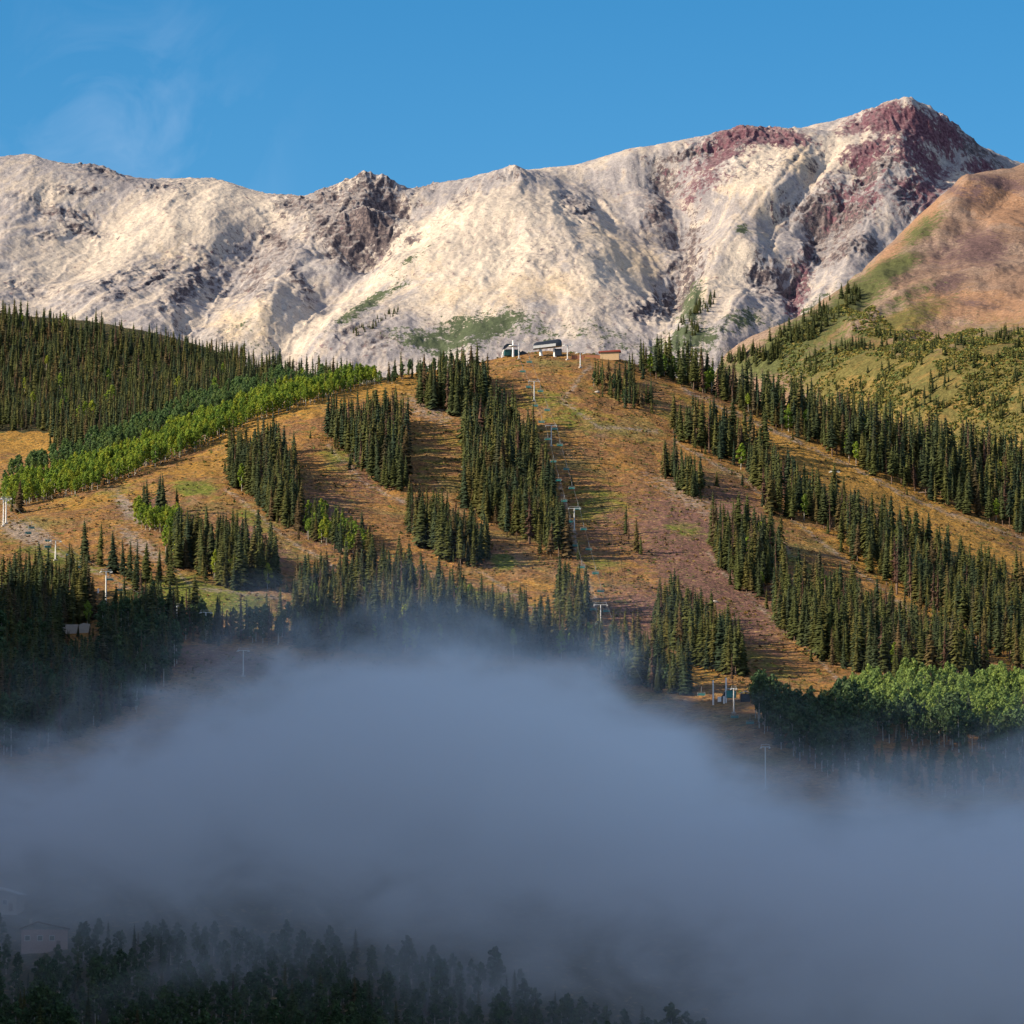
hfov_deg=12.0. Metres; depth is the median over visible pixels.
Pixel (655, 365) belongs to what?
conifer tree
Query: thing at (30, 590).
conifer forest
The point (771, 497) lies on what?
conifer tree
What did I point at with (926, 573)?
conifer tree
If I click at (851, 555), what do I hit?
conifer tree
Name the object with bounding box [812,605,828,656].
conifer tree
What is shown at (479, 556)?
conifer tree
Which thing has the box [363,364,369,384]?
aspen tree
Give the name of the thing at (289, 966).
aspen tree
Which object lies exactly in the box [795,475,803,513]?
conifer tree
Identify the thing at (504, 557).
ground cover
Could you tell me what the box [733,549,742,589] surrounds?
conifer tree
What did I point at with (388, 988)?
aspen tree
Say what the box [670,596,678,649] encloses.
conifer tree
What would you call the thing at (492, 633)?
conifer tree
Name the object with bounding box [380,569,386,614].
conifer tree
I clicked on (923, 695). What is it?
aspen tree
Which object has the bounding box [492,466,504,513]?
conifer tree
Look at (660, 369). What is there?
conifer tree
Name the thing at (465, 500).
conifer tree
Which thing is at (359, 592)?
conifer tree
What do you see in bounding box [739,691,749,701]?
operator hut
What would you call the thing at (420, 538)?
conifer tree
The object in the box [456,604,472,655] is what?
conifer tree
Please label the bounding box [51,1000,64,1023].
aspen tree
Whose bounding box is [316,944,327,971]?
aspen tree
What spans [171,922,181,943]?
aspen tree
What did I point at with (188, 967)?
aspen tree
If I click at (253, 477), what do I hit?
conifer tree
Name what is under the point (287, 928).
aspen tree
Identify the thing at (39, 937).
window
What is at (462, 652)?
conifer tree
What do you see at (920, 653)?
conifer tree
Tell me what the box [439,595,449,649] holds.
conifer tree
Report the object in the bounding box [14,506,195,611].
haul rope
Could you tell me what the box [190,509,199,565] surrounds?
conifer tree
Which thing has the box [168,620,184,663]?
aspen tree
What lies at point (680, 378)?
conifer tree
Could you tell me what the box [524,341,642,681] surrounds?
haul rope
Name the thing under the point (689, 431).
conifer tree
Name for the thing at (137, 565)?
conifer tree
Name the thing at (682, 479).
conifer tree
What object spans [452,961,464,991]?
aspen tree
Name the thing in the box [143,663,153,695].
conifer tree
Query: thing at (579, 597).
conifer tree
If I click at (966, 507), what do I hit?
conifer tree
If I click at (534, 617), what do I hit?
conifer tree
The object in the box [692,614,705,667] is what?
conifer tree
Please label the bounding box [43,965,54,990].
aspen tree
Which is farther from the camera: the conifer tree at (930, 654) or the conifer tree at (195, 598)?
the conifer tree at (195, 598)
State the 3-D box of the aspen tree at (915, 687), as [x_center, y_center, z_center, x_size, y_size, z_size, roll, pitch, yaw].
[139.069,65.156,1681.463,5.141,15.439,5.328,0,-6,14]
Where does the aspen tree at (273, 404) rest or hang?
on the ski hill
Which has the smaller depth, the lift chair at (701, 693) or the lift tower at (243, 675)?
the lift chair at (701, 693)
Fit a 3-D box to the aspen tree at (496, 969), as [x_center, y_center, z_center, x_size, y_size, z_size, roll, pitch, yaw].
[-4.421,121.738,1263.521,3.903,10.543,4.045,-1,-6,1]
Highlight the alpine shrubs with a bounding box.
[777,303,1023,453]
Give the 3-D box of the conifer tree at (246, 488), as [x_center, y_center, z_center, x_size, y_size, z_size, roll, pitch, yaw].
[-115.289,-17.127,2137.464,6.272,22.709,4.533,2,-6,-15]
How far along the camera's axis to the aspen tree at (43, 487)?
2170.36 m
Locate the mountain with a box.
[0,97,1021,377]
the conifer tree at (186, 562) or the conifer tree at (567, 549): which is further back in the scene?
the conifer tree at (567, 549)
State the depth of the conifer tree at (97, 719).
1676.31 m
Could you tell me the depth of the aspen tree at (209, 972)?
1265.24 m
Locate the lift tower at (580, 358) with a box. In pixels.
[575,351,585,367]
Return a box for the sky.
[0,0,1023,195]
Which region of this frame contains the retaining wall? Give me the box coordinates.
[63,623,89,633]
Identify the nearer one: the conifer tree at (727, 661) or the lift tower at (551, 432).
the conifer tree at (727, 661)
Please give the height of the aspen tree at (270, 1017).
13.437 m
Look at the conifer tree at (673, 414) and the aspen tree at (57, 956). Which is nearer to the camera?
the aspen tree at (57, 956)
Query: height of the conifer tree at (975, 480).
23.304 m
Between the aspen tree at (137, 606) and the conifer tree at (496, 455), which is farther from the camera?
the conifer tree at (496, 455)
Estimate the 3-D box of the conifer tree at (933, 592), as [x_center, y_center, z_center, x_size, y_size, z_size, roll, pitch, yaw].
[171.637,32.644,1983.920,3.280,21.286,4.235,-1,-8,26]
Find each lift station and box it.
[501,340,526,357]
[533,339,561,356]
[712,678,735,704]
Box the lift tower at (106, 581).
[99,569,112,600]
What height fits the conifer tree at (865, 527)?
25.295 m
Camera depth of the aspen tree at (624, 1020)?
1220.34 m
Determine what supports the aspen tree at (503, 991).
on the ski hill
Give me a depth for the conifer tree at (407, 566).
1941.87 m
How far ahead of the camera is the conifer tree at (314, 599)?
1859.17 m
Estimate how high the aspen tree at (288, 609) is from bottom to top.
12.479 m
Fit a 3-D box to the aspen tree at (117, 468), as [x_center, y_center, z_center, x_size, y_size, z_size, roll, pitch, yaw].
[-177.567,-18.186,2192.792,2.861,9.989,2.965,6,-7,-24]
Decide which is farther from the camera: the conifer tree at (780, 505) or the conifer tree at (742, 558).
the conifer tree at (780, 505)
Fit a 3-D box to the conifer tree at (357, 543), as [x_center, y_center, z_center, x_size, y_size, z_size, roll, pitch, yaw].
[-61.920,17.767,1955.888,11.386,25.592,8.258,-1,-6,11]
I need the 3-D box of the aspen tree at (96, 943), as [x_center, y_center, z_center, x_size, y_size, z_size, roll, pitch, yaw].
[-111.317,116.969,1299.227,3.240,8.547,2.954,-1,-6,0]
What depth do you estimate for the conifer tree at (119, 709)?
1692.15 m
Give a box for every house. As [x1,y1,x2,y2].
[0,887,26,914]
[19,919,69,953]
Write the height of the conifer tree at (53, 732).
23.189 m
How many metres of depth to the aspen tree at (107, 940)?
1296.16 m
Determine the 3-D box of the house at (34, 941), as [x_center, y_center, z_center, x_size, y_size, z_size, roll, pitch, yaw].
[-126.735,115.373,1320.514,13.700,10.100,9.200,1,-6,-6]
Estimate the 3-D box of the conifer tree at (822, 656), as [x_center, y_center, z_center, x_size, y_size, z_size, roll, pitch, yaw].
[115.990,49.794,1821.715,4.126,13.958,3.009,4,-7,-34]
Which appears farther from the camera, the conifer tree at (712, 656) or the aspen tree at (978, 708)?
the conifer tree at (712, 656)
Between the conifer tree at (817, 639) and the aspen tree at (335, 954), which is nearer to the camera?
the aspen tree at (335, 954)
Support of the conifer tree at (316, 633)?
on the ski hill
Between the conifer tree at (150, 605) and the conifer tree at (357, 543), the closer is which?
the conifer tree at (150, 605)
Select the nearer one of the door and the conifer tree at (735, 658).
the door
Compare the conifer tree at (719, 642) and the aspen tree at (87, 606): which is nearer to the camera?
the conifer tree at (719, 642)
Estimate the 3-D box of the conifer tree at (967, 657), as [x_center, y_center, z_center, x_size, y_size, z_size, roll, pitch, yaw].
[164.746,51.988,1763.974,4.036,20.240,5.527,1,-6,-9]
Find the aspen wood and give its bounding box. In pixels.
[0,313,1023,1023]
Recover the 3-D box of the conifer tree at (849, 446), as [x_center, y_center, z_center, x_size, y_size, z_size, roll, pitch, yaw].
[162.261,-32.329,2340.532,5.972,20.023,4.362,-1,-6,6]
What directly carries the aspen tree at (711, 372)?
on the ski hill
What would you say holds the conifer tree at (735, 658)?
on the ski hill
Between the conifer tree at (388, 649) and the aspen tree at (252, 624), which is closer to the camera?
the conifer tree at (388, 649)
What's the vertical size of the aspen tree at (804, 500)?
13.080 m
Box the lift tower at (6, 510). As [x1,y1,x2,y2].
[1,496,11,523]
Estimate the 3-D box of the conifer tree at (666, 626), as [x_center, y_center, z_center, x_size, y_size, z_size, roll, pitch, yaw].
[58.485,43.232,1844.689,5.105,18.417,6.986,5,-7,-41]
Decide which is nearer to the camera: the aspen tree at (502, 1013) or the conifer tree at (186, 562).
the aspen tree at (502, 1013)
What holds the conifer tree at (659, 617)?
on the ski hill
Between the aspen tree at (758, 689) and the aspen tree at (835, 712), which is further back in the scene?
the aspen tree at (758, 689)
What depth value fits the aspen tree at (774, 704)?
1649.71 m
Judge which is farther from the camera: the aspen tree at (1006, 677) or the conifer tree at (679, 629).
the conifer tree at (679, 629)
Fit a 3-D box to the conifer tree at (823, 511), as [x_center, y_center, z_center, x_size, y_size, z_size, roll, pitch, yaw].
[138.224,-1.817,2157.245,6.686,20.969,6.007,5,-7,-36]
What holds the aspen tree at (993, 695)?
on the ski hill
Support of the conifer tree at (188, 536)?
on the ski hill
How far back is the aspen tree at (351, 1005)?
1225.84 m
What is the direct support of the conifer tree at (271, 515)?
on the ski hill
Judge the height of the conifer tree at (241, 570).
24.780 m
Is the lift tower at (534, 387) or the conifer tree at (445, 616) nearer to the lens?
the conifer tree at (445, 616)
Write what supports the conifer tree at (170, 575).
on the ski hill
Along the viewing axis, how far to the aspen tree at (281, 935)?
1294.26 m
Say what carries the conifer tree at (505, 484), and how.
on the ski hill
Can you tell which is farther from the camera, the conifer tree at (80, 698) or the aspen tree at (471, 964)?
the conifer tree at (80, 698)
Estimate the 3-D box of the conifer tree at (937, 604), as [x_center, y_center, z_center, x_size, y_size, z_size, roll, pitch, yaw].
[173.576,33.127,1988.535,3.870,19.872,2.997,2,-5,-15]
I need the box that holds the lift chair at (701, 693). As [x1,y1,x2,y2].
[697,687,705,695]
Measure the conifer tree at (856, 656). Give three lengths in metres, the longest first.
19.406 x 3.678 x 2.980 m
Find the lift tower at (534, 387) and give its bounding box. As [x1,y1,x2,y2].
[529,379,539,400]
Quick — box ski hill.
[0,314,1023,1023]
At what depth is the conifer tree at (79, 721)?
1658.18 m
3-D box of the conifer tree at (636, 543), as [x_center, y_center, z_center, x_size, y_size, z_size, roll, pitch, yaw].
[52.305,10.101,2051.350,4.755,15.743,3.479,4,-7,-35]
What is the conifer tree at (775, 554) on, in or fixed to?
on the ski hill
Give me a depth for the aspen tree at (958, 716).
1625.64 m
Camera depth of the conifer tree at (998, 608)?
1911.70 m
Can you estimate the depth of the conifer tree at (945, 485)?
2311.75 m
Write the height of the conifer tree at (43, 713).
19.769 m
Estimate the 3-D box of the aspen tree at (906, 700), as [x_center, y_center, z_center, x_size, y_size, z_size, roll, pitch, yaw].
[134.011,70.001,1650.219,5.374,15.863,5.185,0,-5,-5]
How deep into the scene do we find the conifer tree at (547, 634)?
1813.17 m
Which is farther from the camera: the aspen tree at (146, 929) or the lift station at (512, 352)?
the lift station at (512, 352)
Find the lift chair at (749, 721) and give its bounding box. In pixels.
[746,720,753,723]
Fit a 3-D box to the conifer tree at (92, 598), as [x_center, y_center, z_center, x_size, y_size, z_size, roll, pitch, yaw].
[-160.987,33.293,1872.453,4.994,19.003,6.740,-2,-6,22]
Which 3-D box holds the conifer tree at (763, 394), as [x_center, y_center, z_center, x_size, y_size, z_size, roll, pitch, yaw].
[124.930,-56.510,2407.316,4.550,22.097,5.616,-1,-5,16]
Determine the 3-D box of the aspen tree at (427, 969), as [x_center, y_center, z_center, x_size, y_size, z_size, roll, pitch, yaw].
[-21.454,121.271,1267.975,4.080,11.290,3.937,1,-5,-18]
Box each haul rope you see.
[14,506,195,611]
[514,341,617,659]
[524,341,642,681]
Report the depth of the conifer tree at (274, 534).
1943.29 m
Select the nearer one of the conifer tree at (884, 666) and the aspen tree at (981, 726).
the aspen tree at (981, 726)
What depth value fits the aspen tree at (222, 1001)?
1231.88 m
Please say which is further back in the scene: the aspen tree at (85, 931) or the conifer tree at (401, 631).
the conifer tree at (401, 631)
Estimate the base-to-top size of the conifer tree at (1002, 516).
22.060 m
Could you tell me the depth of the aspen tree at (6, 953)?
1292.23 m
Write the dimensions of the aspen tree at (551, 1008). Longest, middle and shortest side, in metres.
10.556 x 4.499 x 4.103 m
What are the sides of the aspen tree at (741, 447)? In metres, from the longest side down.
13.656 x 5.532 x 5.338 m
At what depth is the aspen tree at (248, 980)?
1252.52 m
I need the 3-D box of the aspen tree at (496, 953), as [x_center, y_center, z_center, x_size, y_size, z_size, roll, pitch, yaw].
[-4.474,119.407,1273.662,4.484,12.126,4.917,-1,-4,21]
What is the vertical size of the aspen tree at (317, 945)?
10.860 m
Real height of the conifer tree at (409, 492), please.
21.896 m
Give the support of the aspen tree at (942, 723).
on the ski hill
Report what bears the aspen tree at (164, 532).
on the ski hill
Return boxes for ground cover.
[0,351,1023,704]
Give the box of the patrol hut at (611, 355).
[585,350,620,360]
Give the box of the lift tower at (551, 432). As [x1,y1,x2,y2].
[545,424,556,445]
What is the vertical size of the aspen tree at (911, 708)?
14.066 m
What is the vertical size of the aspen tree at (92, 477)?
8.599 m
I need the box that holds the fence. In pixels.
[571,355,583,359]
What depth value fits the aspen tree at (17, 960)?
1278.93 m
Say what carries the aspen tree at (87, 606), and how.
on the ski hill
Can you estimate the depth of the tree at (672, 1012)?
1210.14 m
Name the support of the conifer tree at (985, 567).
on the ski hill
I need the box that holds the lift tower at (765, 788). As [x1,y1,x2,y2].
[760,744,770,789]
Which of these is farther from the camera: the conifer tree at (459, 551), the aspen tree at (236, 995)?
the conifer tree at (459, 551)
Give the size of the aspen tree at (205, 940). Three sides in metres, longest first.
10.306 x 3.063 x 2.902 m
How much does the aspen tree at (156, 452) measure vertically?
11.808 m
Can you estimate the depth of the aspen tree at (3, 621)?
1806.47 m
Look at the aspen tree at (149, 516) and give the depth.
2050.73 m
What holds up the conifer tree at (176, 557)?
on the ski hill
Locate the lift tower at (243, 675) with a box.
[237,650,249,676]
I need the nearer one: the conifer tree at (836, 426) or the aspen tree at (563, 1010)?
the aspen tree at (563, 1010)
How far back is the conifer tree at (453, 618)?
1812.23 m
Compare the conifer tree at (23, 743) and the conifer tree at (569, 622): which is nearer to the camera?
the conifer tree at (23, 743)
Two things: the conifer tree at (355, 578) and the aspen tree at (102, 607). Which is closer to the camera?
the aspen tree at (102, 607)
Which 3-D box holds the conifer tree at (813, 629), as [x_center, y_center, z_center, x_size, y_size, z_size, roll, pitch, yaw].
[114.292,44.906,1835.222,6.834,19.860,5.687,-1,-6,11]
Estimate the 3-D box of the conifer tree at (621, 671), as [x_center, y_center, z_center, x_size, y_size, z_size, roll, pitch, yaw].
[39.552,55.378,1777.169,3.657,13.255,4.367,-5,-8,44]
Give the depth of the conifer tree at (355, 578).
1919.24 m
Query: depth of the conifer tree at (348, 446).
2230.89 m
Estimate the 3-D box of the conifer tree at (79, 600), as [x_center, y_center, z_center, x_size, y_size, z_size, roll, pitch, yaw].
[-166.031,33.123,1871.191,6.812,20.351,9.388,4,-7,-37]
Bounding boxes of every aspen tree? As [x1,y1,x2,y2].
[0,610,9,636]
[0,694,15,751]
[0,704,12,754]
[0,913,6,950]
[1,707,20,756]
[1,934,12,961]
[2,943,10,968]
[6,1000,23,1023]
[12,952,23,979]
[23,486,29,504]
[30,986,47,1016]
[31,957,46,983]
[41,480,47,496]
[42,710,54,749]
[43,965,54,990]
[47,958,60,988]
[51,992,63,1017]
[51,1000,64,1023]
[53,944,64,984]
[60,1005,74,1023]
[71,932,84,963]
[71,963,83,993]
[78,921,90,960]
[83,473,88,482]
[83,600,91,623]
[83,936,93,967]
[86,957,100,984]
[88,691,99,723]
[88,954,110,1012]
[89,473,94,482]
[89,935,100,954]
[91,925,101,948]
[94,469,100,488]
[94,600,111,632]
[96,918,104,946]
[102,937,112,962]
[106,462,113,483]
[111,949,130,979]
[112,930,123,956]
[113,669,130,702]
[115,461,120,477]
[115,599,125,629]
[123,999,137,1023]
[125,460,132,477]
[126,948,136,972]
[128,598,141,616]
[128,656,142,709]
[131,678,143,712]
[137,940,151,966]
[141,445,147,466]
[141,921,150,936]
[142,652,152,689]
[145,932,154,961]
[146,511,152,529]
[151,443,159,466]
[156,645,171,685]
[156,919,167,942]
[157,513,163,528]
[157,985,172,1020]
[161,526,167,550]
[166,935,174,964]
[167,625,183,666]
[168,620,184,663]
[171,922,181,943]
[173,996,188,1023]
[174,930,186,961]
[177,437,182,451]
[180,431,186,450]
[181,960,194,990]
[183,991,199,1021]
[190,922,199,951]
[191,431,198,450]
[194,603,205,628]
[199,990,213,1016]
[200,931,208,947]
[203,964,215,992]
[209,921,219,955]
[209,981,219,1017]
[210,422,216,441]
[211,549,217,574]
[215,417,222,438]
[215,980,228,1021]
[215,992,229,1023]
[219,940,231,970]
[221,951,232,979]
[222,961,231,984]
[228,986,241,1023]
[228,999,243,1023]
[232,964,243,987]
[235,616,244,641]
[237,463,244,490]
[237,927,251,957]
[240,971,256,1015]
[248,616,257,642]
[252,967,270,995]
[256,610,267,642]
[263,563,272,588]
[264,999,281,1023]
[265,946,279,981]
[266,932,278,954]
[267,960,278,995]
[268,394,276,415]
[273,989,286,1018]
[274,393,281,414]
[274,618,283,637]
[276,929,291,961]
[278,919,294,952]
[281,959,292,983]
[284,601,292,631]
[295,929,309,953]
[302,386,308,405]
[304,518,311,539]
[312,939,321,964]
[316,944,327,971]
[317,520,325,542]
[323,528,328,537]
[324,925,334,965]
[326,378,331,398]
[329,945,340,975]
[331,935,342,966]
[336,961,351,1003]
[343,1001,357,1020]
[347,950,358,980]
[354,988,367,1014]
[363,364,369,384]
[365,949,377,972]
[366,959,379,982]
[380,973,395,1013]
[399,975,411,1008]
[401,935,415,966]
[402,620,409,647]
[403,944,416,983]
[423,956,434,995]
[426,944,438,973]
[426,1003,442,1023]
[429,966,448,1002]
[432,961,449,999]
[447,953,457,983]
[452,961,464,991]
[454,973,465,1003]
[466,958,476,991]
[470,976,482,1004]
[473,1006,483,1023]
[476,962,486,995]
[486,946,501,978]
[488,961,501,995]
[489,993,501,1017]
[491,1001,511,1023]
[497,958,507,986]
[499,986,510,1008]
[510,628,516,657]
[513,978,532,1014]
[526,987,541,1010]
[542,1001,557,1023]
[553,1000,570,1023]
[556,630,566,659]
[557,992,573,1021]
[575,999,588,1023]
[588,1002,601,1022]
[595,638,605,668]
[599,1005,612,1023]
[621,1011,631,1023]
[625,652,632,669]
[645,353,653,375]
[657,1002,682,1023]
[681,1011,693,1023]
[706,366,715,388]
[736,443,746,464]
[750,674,767,727]
[759,692,771,733]
[767,674,777,695]
[768,689,780,723]
[768,700,776,737]
[771,702,785,748]
[781,705,800,755]
[783,408,792,431]
[788,689,805,712]
[800,494,808,512]
[802,707,817,754]
[814,694,826,710]
[827,684,840,706]
[828,703,843,720]
[838,700,852,722]
[841,683,857,702]
[843,692,858,719]
[852,441,859,458]
[855,688,865,704]
[861,697,878,735]
[875,696,888,740]
[881,699,898,742]
[891,703,901,739]
[899,657,910,671]
[901,695,914,738]
[904,703,917,741]
[909,657,918,674]
[911,679,921,699]
[914,721,922,742]
[919,686,928,704]
[924,709,936,741]
[938,705,946,746]
[941,693,960,747]
[946,703,957,749]
[947,704,967,752]
[966,712,976,751]
[974,703,983,735]
[974,717,987,748]
[985,700,998,721]
[988,689,998,701]
[993,498,999,514]
[1000,670,1010,687]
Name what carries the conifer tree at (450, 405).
on the ski hill
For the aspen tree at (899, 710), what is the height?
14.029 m
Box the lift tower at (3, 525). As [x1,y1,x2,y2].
[0,499,9,526]
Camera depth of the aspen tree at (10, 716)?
1625.37 m
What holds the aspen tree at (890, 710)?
on the ski hill
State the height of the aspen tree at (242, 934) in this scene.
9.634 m
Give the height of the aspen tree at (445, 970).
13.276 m
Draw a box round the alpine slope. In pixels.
[714,163,1023,451]
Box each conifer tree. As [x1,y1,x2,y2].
[10,495,13,511]
[12,479,24,512]
[14,704,29,755]
[26,692,39,750]
[38,691,48,742]
[42,685,62,744]
[55,592,66,645]
[55,689,63,747]
[57,682,68,740]
[60,565,69,616]
[62,595,68,626]
[66,691,78,739]
[67,571,76,623]
[74,574,85,620]
[75,674,86,733]
[75,704,83,737]
[79,518,91,562]
[81,560,88,603]
[81,678,89,731]
[83,987,92,1023]
[88,574,97,619]
[88,660,102,709]
[93,697,100,727]
[94,522,104,566]
[100,679,112,724]
[105,529,119,573]
[114,679,122,717]
[118,537,127,575]
[124,540,134,579]
[129,540,144,587]
[139,541,151,581]
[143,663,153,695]
[145,581,156,639]
[154,548,163,579]
[158,473,167,511]
[163,547,178,584]
[164,579,177,632]
[172,524,182,568]
[180,513,193,565]
[181,534,190,567]
[187,573,201,619]
[187,582,190,614]
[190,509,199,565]
[195,528,209,574]
[198,611,207,643]
[205,522,215,574]
[212,533,229,585]
[213,603,222,641]
[227,606,232,643]
[229,532,252,589]
[242,447,250,494]
[245,528,263,587]
[249,446,256,495]
[250,534,266,588]
[259,468,266,506]
[266,489,275,520]
[266,531,282,587]
[266,599,271,644]
[269,528,284,583]
[272,472,289,520]
[273,586,287,632]
[281,489,290,525]
[289,487,295,527]
[292,610,297,643]
[293,498,303,529]
[293,608,310,648]
[297,479,305,524]
[305,602,315,647]
[312,582,317,624]
[312,617,321,650]
[319,602,334,650]
[320,589,327,644]
[322,392,331,436]
[329,514,339,549]
[329,599,337,649]
[337,520,343,554]
[339,591,345,630]
[340,602,355,650]
[345,418,351,455]
[348,527,366,574]
[350,550,359,596]
[350,929,361,969]
[352,597,368,653]
[354,417,358,461]
[355,572,364,613]
[363,549,374,591]
[365,615,376,652]
[366,436,375,478]
[370,574,379,628]
[372,613,386,654]
[373,443,380,481]
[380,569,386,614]
[384,620,390,656]
[390,616,401,656]
[391,998,400,1023]
[394,450,404,490]
[400,610,402,651]
[402,426,412,472]
[404,478,411,523]
[404,541,412,586]
[405,584,415,637]
[411,492,428,546]
[412,598,433,655]
[413,587,421,642]
[415,358,425,406]
[424,369,432,407]
[426,509,436,548]
[427,607,442,656]
[428,366,439,409]
[431,510,445,558]
[432,506,440,553]
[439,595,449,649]
[442,520,452,561]
[444,368,449,412]
[445,602,457,649]
[446,384,453,414]
[448,624,458,656]
[451,385,461,415]
[455,524,465,565]
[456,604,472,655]
[457,623,467,657]
[461,462,469,510]
[465,595,478,651]
[470,542,476,567]
[474,611,482,655]
[475,465,486,518]
[476,368,484,406]
[476,527,483,565]
[479,619,492,659]
[483,490,491,521]
[487,600,503,655]
[492,436,500,480]
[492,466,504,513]
[495,602,502,652]
[498,470,511,517]
[501,611,516,655]
[504,491,510,534]
[511,496,521,535]
[511,600,533,654]
[519,618,532,657]
[524,492,535,543]
[529,601,538,651]
[532,605,547,660]
[542,608,555,659]
[543,503,550,550]
[546,523,554,556]
[553,510,563,555]
[558,564,567,617]
[558,606,562,656]
[559,507,575,557]
[564,590,577,650]
[567,627,573,657]
[573,573,585,627]
[573,615,584,657]
[602,632,613,673]
[617,648,625,678]
[622,505,627,535]
[631,518,642,551]
[638,339,643,372]
[638,535,642,553]
[652,344,658,378]
[655,597,662,634]
[656,339,663,378]
[662,607,669,646]
[668,392,678,432]
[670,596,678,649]
[674,606,683,643]
[675,404,685,441]
[676,350,685,386]
[679,452,685,490]
[684,404,695,442]
[686,597,697,657]
[689,351,700,389]
[689,621,696,663]
[690,469,696,498]
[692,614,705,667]
[696,398,707,447]
[699,357,705,392]
[699,610,710,667]
[703,631,710,669]
[707,404,709,452]
[708,619,715,670]
[709,500,718,547]
[711,609,725,670]
[716,423,724,460]
[719,364,729,400]
[721,522,731,569]
[721,634,733,674]
[726,397,739,439]
[730,359,734,398]
[730,656,733,682]
[731,626,739,675]
[732,492,742,534]
[733,535,740,581]
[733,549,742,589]
[736,383,746,410]
[736,630,751,675]
[738,536,744,585]
[742,555,749,592]
[745,408,755,455]
[747,440,758,484]
[753,444,766,488]
[754,557,763,599]
[758,404,772,451]
[760,378,767,414]
[763,464,777,513]
[770,563,776,611]
[773,590,782,630]
[775,537,776,575]
[776,478,784,515]
[778,398,784,423]
[779,593,787,632]
[786,478,797,519]
[790,593,798,640]
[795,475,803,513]
[795,593,805,645]
[802,606,809,647]
[807,608,817,653]
[810,396,815,439]
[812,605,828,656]
[813,407,820,442]
[816,484,831,528]
[817,629,826,660]
[821,406,826,447]
[824,598,835,657]
[827,415,837,456]
[829,629,835,666]
[833,410,842,453]
[833,489,841,531]
[837,513,844,540]
[840,637,847,669]
[844,425,854,462]
[847,516,860,560]
[848,617,864,672]
[851,609,866,668]
[852,625,859,673]
[853,523,861,561]
[857,431,866,467]
[860,510,874,557]
[863,527,874,564]
[865,544,875,572]
[867,438,879,475]
[867,626,882,671]
[878,629,891,674]
[881,540,891,584]
[886,447,896,483]
[891,615,902,668]
[895,546,900,594]
[902,615,916,670]
[906,548,913,599]
[908,426,915,466]
[908,558,923,602]
[915,629,925,670]
[919,459,930,495]
[922,550,931,602]
[923,512,933,546]
[923,627,941,668]
[927,468,933,500]
[928,536,937,573]
[929,570,936,609]
[935,447,944,496]
[935,571,941,612]
[939,459,951,503]
[940,627,948,668]
[947,611,961,672]
[947,620,965,672]
[950,573,965,625]
[953,472,963,510]
[957,583,969,627]
[961,478,973,514]
[962,629,971,675]
[968,620,981,667]
[971,460,978,503]
[975,595,983,637]
[976,482,981,516]
[979,618,988,670]
[981,544,989,578]
[984,485,994,521]
[991,607,1003,656]
[992,593,1002,643]
[999,482,1005,524]
[1003,620,1013,659]
[1005,485,1013,526]
[1011,488,1019,528]
[1012,547,1018,587]
[1013,630,1021,666]
[1016,501,1023,534]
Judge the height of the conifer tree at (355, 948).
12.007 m
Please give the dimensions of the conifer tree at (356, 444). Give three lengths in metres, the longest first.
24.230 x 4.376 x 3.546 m
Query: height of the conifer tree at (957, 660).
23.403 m
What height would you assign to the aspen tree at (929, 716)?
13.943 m
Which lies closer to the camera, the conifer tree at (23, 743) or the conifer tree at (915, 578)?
the conifer tree at (23, 743)
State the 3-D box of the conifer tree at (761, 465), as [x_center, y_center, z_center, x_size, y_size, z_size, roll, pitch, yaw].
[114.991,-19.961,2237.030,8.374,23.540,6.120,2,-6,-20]
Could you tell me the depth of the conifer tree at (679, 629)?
1822.56 m
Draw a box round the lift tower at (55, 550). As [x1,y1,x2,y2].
[49,540,61,560]
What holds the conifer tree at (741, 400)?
on the ski hill
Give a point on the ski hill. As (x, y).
(614, 848)
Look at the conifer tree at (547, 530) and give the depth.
2036.09 m
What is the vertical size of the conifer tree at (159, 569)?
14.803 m
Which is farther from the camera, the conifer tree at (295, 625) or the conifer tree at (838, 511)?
the conifer tree at (838, 511)
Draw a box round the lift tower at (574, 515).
[568,506,580,530]
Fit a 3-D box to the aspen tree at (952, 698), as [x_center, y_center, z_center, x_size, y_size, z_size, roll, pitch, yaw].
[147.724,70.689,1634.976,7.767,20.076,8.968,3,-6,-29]
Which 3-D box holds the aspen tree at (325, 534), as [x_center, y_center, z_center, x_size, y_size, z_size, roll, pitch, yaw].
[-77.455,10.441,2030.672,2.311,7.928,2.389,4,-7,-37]
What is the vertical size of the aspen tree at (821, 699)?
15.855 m
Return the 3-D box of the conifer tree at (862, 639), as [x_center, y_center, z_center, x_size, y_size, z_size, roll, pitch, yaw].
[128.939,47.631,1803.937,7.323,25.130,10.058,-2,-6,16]
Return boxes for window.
[25,935,29,940]
[37,935,42,940]
[49,935,54,940]
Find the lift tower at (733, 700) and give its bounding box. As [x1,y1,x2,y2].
[730,688,736,713]
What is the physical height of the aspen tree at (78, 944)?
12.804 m
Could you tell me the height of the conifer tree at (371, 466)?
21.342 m
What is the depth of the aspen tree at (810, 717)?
1620.81 m
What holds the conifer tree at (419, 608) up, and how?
on the ski hill
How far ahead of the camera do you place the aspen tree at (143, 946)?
1288.89 m
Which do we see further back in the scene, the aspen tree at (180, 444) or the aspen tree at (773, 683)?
the aspen tree at (180, 444)
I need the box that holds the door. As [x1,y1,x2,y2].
[9,903,12,910]
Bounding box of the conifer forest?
[0,280,1023,1023]
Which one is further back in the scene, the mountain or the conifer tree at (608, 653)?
the mountain
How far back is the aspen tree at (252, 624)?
1833.91 m

